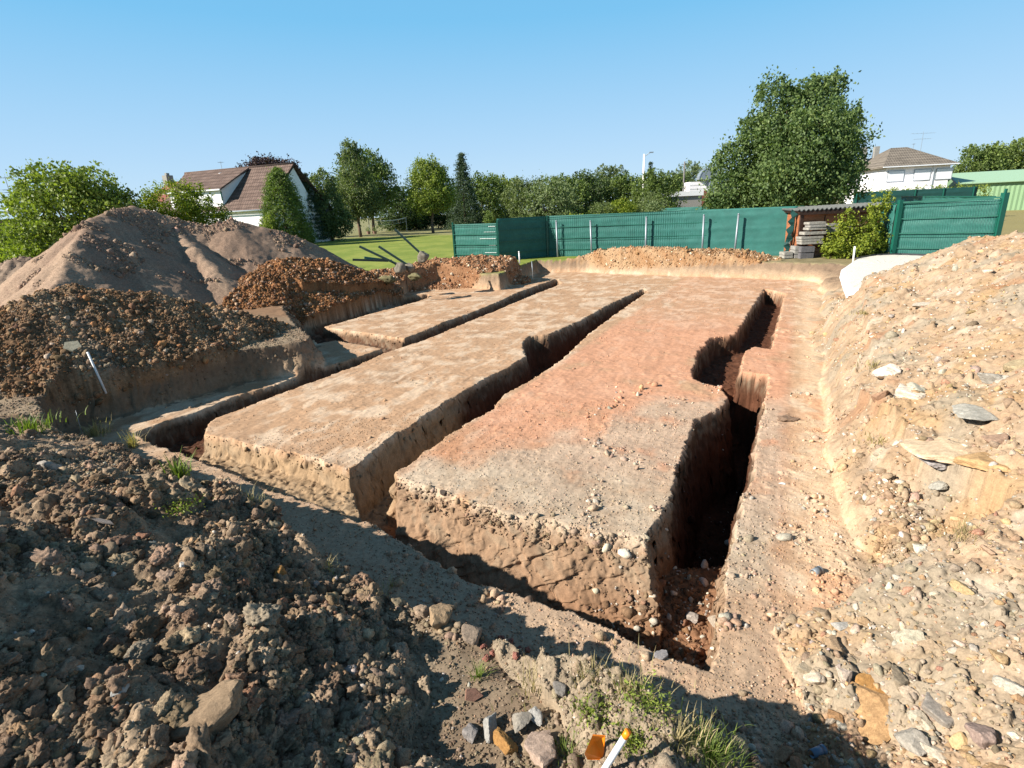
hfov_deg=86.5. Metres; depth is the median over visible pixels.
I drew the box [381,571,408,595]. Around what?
grass patch
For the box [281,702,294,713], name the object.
soil clod
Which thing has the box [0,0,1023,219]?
sky
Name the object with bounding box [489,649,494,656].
brick rubble
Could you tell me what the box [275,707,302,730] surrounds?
soil clod
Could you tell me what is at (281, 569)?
stone
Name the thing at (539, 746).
stone
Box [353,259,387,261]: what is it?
uprooted post
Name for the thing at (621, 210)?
garden bush
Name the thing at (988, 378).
stone
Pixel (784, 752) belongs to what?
stone
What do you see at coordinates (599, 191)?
hedge tree
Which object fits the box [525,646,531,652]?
brick rubble
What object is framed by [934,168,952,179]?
window
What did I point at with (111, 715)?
soil clod
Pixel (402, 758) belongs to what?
loose clods
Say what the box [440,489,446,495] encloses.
stone
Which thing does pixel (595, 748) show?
plastic flag
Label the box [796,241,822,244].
concrete slab
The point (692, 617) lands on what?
stone
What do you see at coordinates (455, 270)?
soil heap
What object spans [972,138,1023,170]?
field tree
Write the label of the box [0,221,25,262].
hedge tree
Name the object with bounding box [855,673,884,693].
stone
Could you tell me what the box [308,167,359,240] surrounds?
garden tree
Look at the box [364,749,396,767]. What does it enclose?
soil clod
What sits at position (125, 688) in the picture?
stone
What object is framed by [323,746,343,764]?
soil clod
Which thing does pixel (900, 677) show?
stone
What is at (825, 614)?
stone
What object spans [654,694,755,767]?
grass patch
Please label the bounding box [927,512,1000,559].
grass patch
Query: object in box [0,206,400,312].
soil heap
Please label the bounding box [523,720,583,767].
grass patch
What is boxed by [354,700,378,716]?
soil clod
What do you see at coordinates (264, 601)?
soil clod
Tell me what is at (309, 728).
soil clod
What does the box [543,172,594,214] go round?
hedge tree
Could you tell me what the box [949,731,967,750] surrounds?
stone
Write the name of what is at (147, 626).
soil clod
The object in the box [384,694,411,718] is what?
soil clod
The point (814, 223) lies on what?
concrete slab
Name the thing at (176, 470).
grass tuft
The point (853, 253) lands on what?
marker stake
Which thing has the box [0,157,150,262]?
walnut tree
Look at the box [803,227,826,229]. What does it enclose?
concrete slab
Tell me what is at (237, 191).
white house
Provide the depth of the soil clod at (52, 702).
2.08 m
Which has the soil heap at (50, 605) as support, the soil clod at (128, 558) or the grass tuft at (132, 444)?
the soil clod at (128, 558)
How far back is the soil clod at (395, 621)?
3.17 m
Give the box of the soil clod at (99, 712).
[76,703,115,737]
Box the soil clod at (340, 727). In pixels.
[336,719,349,737]
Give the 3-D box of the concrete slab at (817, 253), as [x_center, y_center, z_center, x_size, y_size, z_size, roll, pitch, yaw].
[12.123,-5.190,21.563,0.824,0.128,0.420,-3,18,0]
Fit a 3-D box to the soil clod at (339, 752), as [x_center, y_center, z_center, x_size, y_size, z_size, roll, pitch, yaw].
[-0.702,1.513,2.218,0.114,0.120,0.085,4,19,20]
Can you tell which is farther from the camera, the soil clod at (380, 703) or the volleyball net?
the volleyball net
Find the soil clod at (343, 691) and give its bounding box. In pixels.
[337,683,346,699]
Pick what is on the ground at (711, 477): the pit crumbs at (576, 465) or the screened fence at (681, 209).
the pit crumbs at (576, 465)
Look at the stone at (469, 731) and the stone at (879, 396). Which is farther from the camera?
the stone at (879, 396)
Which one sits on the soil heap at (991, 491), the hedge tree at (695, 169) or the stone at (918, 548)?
the stone at (918, 548)
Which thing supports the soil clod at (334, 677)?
on the soil heap at (50, 605)
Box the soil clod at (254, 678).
[243,671,260,688]
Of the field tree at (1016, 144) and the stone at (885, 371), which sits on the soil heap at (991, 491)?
the stone at (885, 371)
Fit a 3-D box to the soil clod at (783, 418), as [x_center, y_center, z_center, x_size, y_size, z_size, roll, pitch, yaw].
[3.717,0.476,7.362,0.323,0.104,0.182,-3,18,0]
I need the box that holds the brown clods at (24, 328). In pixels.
[0,282,291,405]
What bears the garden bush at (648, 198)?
on the lawn at (436, 244)
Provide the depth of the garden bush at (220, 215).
22.81 m
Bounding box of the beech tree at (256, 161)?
[235,151,301,169]
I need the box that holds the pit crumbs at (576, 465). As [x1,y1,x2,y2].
[100,273,908,744]
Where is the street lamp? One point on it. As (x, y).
(644, 155)
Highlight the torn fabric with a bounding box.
[784,209,797,250]
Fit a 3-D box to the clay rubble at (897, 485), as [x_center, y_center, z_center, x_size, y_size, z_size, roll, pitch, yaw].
[5.827,-0.459,9.322,0.882,0.516,12.687,6,20,27]
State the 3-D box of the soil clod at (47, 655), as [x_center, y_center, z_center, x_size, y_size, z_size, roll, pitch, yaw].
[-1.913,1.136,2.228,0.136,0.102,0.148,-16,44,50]
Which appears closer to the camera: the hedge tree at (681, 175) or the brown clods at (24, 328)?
the brown clods at (24, 328)
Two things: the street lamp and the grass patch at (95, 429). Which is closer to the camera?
the grass patch at (95, 429)
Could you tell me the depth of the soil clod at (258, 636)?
2.50 m
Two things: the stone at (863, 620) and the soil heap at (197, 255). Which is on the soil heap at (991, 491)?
the stone at (863, 620)
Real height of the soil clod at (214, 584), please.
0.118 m
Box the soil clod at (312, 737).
[304,728,316,742]
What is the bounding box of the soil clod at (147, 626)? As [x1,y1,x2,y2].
[125,613,168,642]
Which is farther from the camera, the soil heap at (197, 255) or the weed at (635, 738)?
the soil heap at (197, 255)
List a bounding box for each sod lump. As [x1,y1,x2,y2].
[377,275,396,284]
[408,273,421,280]
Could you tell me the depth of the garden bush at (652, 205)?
36.14 m
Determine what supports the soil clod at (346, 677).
on the soil heap at (50, 605)
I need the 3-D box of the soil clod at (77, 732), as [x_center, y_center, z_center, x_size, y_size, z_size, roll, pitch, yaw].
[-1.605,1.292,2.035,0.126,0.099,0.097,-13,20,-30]
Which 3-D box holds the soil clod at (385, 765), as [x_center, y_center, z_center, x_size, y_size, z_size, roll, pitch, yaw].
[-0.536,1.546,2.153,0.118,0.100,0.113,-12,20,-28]
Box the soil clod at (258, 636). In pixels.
[242,629,266,647]
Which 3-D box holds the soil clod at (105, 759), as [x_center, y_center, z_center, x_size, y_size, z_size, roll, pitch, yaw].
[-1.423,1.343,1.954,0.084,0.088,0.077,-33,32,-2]
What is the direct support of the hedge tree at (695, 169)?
on the lawn at (436, 244)
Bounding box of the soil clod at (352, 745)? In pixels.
[348,740,357,752]
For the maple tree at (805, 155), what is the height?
9.041 m
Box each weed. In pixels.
[153,493,214,517]
[559,683,619,744]
[598,661,683,735]
[611,720,657,758]
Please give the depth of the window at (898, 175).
58.79 m
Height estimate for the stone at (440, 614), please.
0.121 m
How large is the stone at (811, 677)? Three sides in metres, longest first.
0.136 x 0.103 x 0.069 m
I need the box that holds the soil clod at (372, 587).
[361,582,383,603]
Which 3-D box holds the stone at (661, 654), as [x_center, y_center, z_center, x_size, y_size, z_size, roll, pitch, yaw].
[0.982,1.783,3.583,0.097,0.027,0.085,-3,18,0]
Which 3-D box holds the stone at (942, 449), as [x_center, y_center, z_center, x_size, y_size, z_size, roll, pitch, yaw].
[3.747,0.568,4.752,0.634,0.120,0.597,-3,18,0]
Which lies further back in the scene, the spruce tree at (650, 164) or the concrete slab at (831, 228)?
the spruce tree at (650, 164)
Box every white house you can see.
[159,162,332,242]
[844,146,959,203]
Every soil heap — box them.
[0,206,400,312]
[0,256,31,284]
[0,284,291,408]
[0,413,747,767]
[223,258,403,326]
[369,255,531,299]
[560,246,778,268]
[775,231,1023,767]
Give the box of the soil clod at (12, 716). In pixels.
[0,706,24,736]
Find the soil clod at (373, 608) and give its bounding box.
[363,600,380,620]
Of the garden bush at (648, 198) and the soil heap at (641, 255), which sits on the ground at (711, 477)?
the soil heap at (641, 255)
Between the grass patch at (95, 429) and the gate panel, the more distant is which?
the gate panel
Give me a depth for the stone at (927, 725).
2.86 m
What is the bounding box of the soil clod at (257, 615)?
[242,602,281,626]
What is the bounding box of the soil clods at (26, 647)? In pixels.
[0,425,429,767]
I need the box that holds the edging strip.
[856,253,925,259]
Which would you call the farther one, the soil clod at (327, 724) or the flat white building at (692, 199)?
the flat white building at (692, 199)
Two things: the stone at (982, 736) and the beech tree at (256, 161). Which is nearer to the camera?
the stone at (982, 736)
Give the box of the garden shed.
[782,202,896,250]
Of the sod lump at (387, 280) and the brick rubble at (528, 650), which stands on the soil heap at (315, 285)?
the sod lump at (387, 280)
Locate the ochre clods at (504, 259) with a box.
[369,245,781,294]
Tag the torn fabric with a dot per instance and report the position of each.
(789, 230)
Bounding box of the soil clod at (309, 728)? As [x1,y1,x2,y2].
[297,720,312,732]
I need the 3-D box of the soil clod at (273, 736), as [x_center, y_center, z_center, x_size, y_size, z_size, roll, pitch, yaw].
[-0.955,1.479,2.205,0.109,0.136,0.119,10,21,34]
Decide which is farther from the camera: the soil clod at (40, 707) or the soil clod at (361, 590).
the soil clod at (361, 590)
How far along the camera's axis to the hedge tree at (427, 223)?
89.45 m
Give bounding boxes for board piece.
[92,518,113,524]
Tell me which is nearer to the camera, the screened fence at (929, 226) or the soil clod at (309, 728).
the soil clod at (309, 728)
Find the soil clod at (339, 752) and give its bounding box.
[329,741,354,762]
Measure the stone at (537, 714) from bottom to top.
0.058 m
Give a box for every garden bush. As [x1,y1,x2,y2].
[134,180,208,224]
[170,177,235,224]
[258,211,280,229]
[482,210,494,223]
[589,201,619,213]
[603,196,637,213]
[633,188,667,211]
[642,201,663,211]
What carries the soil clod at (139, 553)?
on the soil heap at (50, 605)
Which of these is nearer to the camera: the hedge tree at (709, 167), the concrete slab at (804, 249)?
the concrete slab at (804, 249)
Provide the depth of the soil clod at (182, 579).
2.88 m
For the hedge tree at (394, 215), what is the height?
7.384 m
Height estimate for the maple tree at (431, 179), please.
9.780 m
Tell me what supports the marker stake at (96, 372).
on the soil heap at (71, 380)
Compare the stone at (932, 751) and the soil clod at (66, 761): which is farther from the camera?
the stone at (932, 751)
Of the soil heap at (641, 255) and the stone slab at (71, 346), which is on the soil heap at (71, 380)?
the stone slab at (71, 346)
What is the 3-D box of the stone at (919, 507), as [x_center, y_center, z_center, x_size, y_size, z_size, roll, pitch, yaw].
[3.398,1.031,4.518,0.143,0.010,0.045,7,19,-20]
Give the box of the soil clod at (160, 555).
[148,543,173,565]
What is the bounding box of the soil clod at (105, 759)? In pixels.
[97,744,120,765]
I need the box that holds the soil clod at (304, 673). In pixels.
[292,667,313,685]
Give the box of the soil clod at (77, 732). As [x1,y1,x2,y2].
[65,714,89,740]
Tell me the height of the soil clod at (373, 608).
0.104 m
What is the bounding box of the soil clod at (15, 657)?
[0,651,22,667]
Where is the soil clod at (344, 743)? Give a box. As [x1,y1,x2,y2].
[337,740,348,747]
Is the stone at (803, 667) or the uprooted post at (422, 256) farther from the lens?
the uprooted post at (422, 256)
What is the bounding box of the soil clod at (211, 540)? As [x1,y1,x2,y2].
[205,536,225,545]
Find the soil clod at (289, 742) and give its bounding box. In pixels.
[275,729,304,755]
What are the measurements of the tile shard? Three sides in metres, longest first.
0.092 x 0.059 x 0.014 m
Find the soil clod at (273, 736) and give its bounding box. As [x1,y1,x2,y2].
[261,725,283,755]
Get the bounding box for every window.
[870,173,877,183]
[886,170,904,181]
[912,169,931,180]
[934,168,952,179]
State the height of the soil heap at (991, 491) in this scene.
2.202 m
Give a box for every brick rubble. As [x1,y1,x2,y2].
[480,643,487,648]
[482,654,489,661]
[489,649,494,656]
[512,651,519,659]
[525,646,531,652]
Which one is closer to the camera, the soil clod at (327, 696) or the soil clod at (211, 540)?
the soil clod at (327, 696)
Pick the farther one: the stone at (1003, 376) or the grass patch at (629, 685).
the stone at (1003, 376)
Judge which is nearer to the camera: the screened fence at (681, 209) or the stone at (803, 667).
the stone at (803, 667)
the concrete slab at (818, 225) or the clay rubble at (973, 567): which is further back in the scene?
the concrete slab at (818, 225)
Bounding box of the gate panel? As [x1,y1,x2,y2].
[877,203,896,253]
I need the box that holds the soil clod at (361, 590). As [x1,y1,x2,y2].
[353,585,368,594]
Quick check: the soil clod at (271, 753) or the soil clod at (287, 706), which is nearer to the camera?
the soil clod at (271, 753)
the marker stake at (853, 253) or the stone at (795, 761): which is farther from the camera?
the marker stake at (853, 253)
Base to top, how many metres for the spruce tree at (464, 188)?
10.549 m
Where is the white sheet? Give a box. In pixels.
[839,255,922,297]
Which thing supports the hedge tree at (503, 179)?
on the lawn at (436, 244)
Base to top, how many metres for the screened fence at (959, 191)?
2.680 m
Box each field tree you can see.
[950,140,1019,172]
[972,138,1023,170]
[1002,136,1023,169]
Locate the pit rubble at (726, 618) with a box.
[583,381,942,767]
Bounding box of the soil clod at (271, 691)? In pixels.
[257,683,282,708]
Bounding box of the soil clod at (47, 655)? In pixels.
[29,642,55,668]
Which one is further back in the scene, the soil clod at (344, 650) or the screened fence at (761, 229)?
the screened fence at (761, 229)
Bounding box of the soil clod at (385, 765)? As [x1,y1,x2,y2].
[364,756,389,767]
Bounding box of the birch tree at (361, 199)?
[333,136,385,236]
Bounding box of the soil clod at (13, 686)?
[0,674,32,701]
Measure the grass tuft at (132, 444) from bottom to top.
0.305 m
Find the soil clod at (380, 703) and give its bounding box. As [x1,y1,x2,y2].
[373,697,384,709]
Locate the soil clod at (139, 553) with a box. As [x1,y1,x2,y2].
[127,549,147,560]
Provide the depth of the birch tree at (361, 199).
64.72 m
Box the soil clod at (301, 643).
[293,639,309,656]
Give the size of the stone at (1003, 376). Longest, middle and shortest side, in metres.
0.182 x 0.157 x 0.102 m
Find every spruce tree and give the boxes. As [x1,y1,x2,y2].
[302,173,329,239]
[443,152,484,230]
[645,161,652,195]
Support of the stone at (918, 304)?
on the soil heap at (991, 491)
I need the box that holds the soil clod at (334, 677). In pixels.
[318,671,341,690]
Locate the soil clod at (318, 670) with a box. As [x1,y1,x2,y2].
[311,664,323,682]
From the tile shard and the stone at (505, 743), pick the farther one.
the tile shard
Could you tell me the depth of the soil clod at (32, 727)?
1.95 m
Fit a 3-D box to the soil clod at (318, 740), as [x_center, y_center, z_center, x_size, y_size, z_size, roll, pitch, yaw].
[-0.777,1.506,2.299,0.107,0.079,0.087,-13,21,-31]
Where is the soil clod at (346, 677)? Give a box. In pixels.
[331,662,355,685]
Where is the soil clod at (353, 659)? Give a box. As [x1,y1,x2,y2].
[346,655,364,673]
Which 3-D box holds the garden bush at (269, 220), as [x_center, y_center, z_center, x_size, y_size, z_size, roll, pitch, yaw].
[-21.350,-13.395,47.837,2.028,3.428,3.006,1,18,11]
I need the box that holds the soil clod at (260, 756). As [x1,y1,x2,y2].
[246,743,271,767]
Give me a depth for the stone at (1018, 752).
2.50 m
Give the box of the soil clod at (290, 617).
[284,614,297,621]
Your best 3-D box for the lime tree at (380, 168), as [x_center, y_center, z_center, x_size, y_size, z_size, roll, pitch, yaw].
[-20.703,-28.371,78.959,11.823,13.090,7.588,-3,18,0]
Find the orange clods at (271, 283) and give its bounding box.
[219,256,401,324]
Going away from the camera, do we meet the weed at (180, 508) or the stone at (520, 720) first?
the stone at (520, 720)
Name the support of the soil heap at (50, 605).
on the ground at (711, 477)
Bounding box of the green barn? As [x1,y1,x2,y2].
[947,169,1023,210]
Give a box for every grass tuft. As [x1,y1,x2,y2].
[108,424,156,448]
[154,447,197,479]
[321,552,337,574]
[463,655,500,682]
[568,634,613,706]
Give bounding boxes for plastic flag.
[584,734,605,759]
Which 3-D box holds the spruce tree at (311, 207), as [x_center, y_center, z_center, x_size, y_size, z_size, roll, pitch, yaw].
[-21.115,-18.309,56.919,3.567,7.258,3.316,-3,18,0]
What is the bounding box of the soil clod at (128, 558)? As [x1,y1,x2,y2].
[103,552,136,571]
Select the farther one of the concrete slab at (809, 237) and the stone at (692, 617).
the concrete slab at (809, 237)
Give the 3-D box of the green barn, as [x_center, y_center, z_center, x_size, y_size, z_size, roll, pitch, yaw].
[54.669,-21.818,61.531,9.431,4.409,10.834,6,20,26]
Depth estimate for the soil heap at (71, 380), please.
9.00 m
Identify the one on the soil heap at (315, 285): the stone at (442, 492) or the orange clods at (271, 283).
the orange clods at (271, 283)
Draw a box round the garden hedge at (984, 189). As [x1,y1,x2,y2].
[850,180,992,203]
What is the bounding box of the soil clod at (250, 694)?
[242,684,266,711]
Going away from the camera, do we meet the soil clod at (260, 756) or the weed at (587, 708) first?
the soil clod at (260, 756)
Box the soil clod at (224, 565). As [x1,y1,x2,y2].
[208,560,234,570]
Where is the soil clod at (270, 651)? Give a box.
[258,646,275,666]
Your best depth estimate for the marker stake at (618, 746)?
2.08 m
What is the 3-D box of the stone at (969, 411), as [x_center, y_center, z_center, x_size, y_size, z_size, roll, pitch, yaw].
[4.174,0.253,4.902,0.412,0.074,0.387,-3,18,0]
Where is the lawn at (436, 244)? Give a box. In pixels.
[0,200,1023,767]
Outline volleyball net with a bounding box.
[368,217,406,230]
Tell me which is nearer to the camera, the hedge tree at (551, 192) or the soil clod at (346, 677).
the soil clod at (346, 677)
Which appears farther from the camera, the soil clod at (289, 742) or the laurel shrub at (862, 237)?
the laurel shrub at (862, 237)
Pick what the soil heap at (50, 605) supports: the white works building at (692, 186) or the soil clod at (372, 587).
the soil clod at (372, 587)
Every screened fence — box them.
[452,206,797,258]
[661,205,743,210]
[853,186,977,202]
[889,189,1009,253]
[901,196,995,203]
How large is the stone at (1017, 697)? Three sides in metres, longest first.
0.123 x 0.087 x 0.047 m
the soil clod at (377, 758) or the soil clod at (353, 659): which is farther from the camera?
the soil clod at (353, 659)
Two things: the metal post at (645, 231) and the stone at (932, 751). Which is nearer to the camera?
the stone at (932, 751)
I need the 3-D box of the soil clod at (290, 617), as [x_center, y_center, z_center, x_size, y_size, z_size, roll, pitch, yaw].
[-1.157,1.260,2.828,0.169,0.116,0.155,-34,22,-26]
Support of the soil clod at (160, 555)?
on the soil heap at (50, 605)
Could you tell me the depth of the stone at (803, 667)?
3.34 m
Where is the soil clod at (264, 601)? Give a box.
[255,598,271,603]
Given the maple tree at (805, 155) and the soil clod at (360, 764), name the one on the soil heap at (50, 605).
the soil clod at (360, 764)
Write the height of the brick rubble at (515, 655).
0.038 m
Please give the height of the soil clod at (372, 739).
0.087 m
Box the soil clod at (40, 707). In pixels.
[24,699,49,718]
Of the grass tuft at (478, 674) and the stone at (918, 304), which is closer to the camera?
the grass tuft at (478, 674)
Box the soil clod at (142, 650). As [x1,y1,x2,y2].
[122,637,157,662]
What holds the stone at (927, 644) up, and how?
on the soil heap at (991, 491)
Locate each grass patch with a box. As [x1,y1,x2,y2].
[3,407,86,434]
[71,412,112,437]
[240,484,273,500]
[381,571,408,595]
[488,654,546,728]
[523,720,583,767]
[575,631,682,726]
[620,673,734,766]
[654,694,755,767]
[846,309,869,314]
[853,426,886,446]
[854,359,887,370]
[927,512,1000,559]
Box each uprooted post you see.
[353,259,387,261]
[359,246,405,273]
[378,246,414,272]
[394,229,428,262]
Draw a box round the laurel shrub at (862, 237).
[817,191,896,258]
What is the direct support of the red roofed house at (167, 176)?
on the lawn at (436, 244)
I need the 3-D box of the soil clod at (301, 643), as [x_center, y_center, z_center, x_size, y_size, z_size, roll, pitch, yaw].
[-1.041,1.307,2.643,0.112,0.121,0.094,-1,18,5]
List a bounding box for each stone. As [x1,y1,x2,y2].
[110,683,129,696]
[169,679,243,743]
[273,565,286,578]
[284,588,292,592]
[429,603,453,630]
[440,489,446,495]
[461,623,482,645]
[462,723,477,743]
[483,712,496,743]
[493,727,517,754]
[512,712,532,732]
[524,730,556,767]
[528,706,542,726]
[553,681,566,696]
[654,649,667,659]
[686,611,697,623]
[707,615,715,627]
[774,745,794,764]
[789,756,803,767]
[796,662,811,673]
[804,670,826,683]
[812,607,830,620]
[824,635,844,655]
[827,709,842,722]
[830,622,847,630]
[836,667,852,683]
[839,764,851,767]
[844,681,892,744]
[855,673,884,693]
[857,616,869,625]
[871,363,900,378]
[871,390,889,402]
[891,628,926,645]
[891,665,909,691]
[894,727,929,755]
[895,383,925,399]
[898,685,918,697]
[900,436,967,464]
[906,382,925,392]
[907,709,935,730]
[912,302,929,307]
[912,454,946,469]
[912,544,926,552]
[914,506,924,509]
[917,639,943,650]
[920,698,934,721]
[920,742,947,762]
[921,403,934,410]
[921,691,953,728]
[928,481,947,489]
[949,578,974,594]
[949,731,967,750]
[951,368,962,372]
[951,403,999,420]
[952,452,1010,471]
[964,722,996,748]
[977,372,1002,383]
[980,544,996,554]
[981,433,1008,443]
[981,762,1007,767]
[988,648,1008,664]
[992,675,1023,696]
[995,375,1008,383]
[999,743,1023,767]
[1003,359,1023,371]
[1010,693,1023,703]
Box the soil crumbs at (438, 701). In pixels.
[0,395,940,767]
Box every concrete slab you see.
[779,251,792,254]
[779,255,792,258]
[790,246,799,249]
[796,235,823,238]
[796,238,821,241]
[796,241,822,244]
[797,252,813,258]
[798,246,814,252]
[799,231,826,234]
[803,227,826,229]
[804,221,825,224]
[805,224,826,227]
[813,251,829,254]
[826,226,850,229]
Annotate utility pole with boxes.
[681,162,685,190]
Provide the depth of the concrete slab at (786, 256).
21.15 m
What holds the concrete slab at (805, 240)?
on the concrete slab at (806, 243)
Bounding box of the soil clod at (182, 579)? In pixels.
[167,568,194,593]
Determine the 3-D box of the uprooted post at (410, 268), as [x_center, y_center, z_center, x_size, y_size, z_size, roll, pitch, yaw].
[-3.925,-4.251,18.528,1.170,0.953,0.374,-3,18,0]
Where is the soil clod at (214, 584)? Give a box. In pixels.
[190,577,222,594]
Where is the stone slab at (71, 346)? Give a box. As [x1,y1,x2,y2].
[63,341,81,351]
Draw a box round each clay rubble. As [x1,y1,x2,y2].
[774,230,1023,767]
[818,296,957,572]
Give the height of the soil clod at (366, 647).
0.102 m
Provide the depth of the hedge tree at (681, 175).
98.17 m
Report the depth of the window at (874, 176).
61.11 m
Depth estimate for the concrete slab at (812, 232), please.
20.80 m
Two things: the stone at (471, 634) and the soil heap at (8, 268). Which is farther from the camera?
the soil heap at (8, 268)
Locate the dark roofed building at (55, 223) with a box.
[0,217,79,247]
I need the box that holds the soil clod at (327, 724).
[313,716,334,737]
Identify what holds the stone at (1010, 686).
on the soil heap at (991, 491)
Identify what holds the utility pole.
on the lawn at (436, 244)
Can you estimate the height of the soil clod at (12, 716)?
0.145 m
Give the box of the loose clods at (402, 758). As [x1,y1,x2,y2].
[300,498,912,767]
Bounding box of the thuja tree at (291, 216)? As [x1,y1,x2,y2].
[255,166,321,243]
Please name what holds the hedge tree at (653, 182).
on the lawn at (436, 244)
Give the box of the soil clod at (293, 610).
[287,605,306,615]
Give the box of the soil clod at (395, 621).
[388,610,407,628]
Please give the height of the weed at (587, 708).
0.099 m
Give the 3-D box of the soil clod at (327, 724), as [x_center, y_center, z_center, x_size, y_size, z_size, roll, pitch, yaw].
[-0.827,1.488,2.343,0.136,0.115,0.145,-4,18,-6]
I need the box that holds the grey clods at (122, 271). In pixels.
[0,207,313,288]
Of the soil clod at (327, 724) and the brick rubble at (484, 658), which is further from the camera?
the brick rubble at (484, 658)
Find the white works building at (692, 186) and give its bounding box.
[681,168,731,203]
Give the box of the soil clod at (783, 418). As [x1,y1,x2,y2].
[777,415,799,421]
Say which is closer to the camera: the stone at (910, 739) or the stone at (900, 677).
the stone at (910, 739)
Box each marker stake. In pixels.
[86,352,106,393]
[601,728,630,767]
[852,246,855,261]
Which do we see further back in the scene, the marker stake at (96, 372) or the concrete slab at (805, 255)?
the concrete slab at (805, 255)
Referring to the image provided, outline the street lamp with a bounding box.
[642,152,653,211]
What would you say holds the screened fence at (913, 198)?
on the lawn at (436, 244)
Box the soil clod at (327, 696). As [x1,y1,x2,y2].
[310,677,339,705]
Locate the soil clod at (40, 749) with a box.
[25,738,51,766]
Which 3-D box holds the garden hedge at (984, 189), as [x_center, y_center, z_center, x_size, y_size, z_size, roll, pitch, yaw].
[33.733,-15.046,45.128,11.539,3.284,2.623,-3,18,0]
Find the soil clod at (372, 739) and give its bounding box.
[365,730,380,748]
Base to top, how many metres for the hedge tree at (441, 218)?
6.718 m
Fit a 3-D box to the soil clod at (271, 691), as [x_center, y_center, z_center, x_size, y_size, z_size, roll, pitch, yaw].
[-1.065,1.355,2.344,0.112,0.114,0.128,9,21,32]
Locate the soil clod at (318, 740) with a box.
[316,728,336,742]
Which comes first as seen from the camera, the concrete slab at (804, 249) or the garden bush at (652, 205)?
the concrete slab at (804, 249)
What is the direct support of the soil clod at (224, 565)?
on the soil heap at (50, 605)
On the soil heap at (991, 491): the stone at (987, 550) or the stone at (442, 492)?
the stone at (987, 550)
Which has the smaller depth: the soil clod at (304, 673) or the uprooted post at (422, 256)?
the soil clod at (304, 673)
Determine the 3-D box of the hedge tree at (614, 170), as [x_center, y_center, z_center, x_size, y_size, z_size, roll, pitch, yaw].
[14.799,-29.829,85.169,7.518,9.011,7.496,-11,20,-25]
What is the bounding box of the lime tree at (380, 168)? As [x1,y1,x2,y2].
[328,144,402,233]
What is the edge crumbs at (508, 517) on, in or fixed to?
on the ground at (711, 477)
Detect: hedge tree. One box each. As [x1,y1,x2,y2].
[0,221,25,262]
[375,185,425,231]
[401,199,440,229]
[430,202,470,227]
[456,170,505,222]
[477,172,526,218]
[496,170,548,217]
[517,172,582,216]
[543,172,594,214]
[569,169,614,213]
[590,163,628,211]
[604,172,641,212]
[619,167,687,211]
[665,170,694,190]
[674,158,706,182]
[697,163,724,180]
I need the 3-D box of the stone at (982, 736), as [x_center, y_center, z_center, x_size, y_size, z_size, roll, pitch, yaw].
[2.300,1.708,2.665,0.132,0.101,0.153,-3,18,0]
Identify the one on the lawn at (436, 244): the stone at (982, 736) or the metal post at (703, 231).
the metal post at (703, 231)
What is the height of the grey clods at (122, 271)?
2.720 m
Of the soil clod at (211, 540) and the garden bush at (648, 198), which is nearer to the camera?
the soil clod at (211, 540)
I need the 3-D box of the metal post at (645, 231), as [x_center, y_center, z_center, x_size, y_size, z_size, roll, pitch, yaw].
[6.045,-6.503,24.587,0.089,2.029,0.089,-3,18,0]
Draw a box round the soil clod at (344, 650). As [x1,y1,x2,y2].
[333,641,360,663]
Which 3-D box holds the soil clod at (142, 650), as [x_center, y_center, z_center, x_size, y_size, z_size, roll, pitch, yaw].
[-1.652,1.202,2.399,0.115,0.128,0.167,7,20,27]
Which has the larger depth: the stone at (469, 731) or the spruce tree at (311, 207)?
the spruce tree at (311, 207)
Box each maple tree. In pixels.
[400,153,462,232]
[695,65,885,209]
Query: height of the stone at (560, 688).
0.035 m
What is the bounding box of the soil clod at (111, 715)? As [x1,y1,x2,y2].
[107,711,126,726]
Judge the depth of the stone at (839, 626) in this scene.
3.56 m
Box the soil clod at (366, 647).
[358,641,373,654]
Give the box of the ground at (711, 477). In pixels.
[37,255,960,767]
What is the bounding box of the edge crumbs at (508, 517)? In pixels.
[0,291,783,672]
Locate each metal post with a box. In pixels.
[555,220,558,256]
[590,220,591,251]
[645,217,646,245]
[701,214,704,248]
[734,213,739,248]
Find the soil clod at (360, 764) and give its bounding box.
[355,757,375,767]
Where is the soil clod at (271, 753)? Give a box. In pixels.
[260,744,278,765]
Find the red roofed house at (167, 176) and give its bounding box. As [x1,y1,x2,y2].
[153,173,177,210]
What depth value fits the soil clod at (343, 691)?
2.50 m
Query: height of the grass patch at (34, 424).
0.187 m
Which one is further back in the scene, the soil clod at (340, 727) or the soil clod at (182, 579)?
the soil clod at (182, 579)
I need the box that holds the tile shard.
[465,688,483,701]
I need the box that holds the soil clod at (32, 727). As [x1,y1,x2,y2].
[6,717,49,741]
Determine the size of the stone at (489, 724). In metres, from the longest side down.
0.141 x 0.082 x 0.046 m
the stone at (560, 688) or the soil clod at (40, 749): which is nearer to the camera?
the soil clod at (40, 749)
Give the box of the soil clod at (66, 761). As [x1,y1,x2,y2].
[53,752,75,767]
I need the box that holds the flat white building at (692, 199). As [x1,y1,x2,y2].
[651,190,703,206]
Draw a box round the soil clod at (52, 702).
[46,694,75,713]
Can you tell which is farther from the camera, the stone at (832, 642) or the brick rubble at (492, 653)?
the stone at (832, 642)
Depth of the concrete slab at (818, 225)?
20.75 m
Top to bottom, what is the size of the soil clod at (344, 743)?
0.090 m
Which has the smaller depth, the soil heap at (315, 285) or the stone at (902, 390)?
the stone at (902, 390)

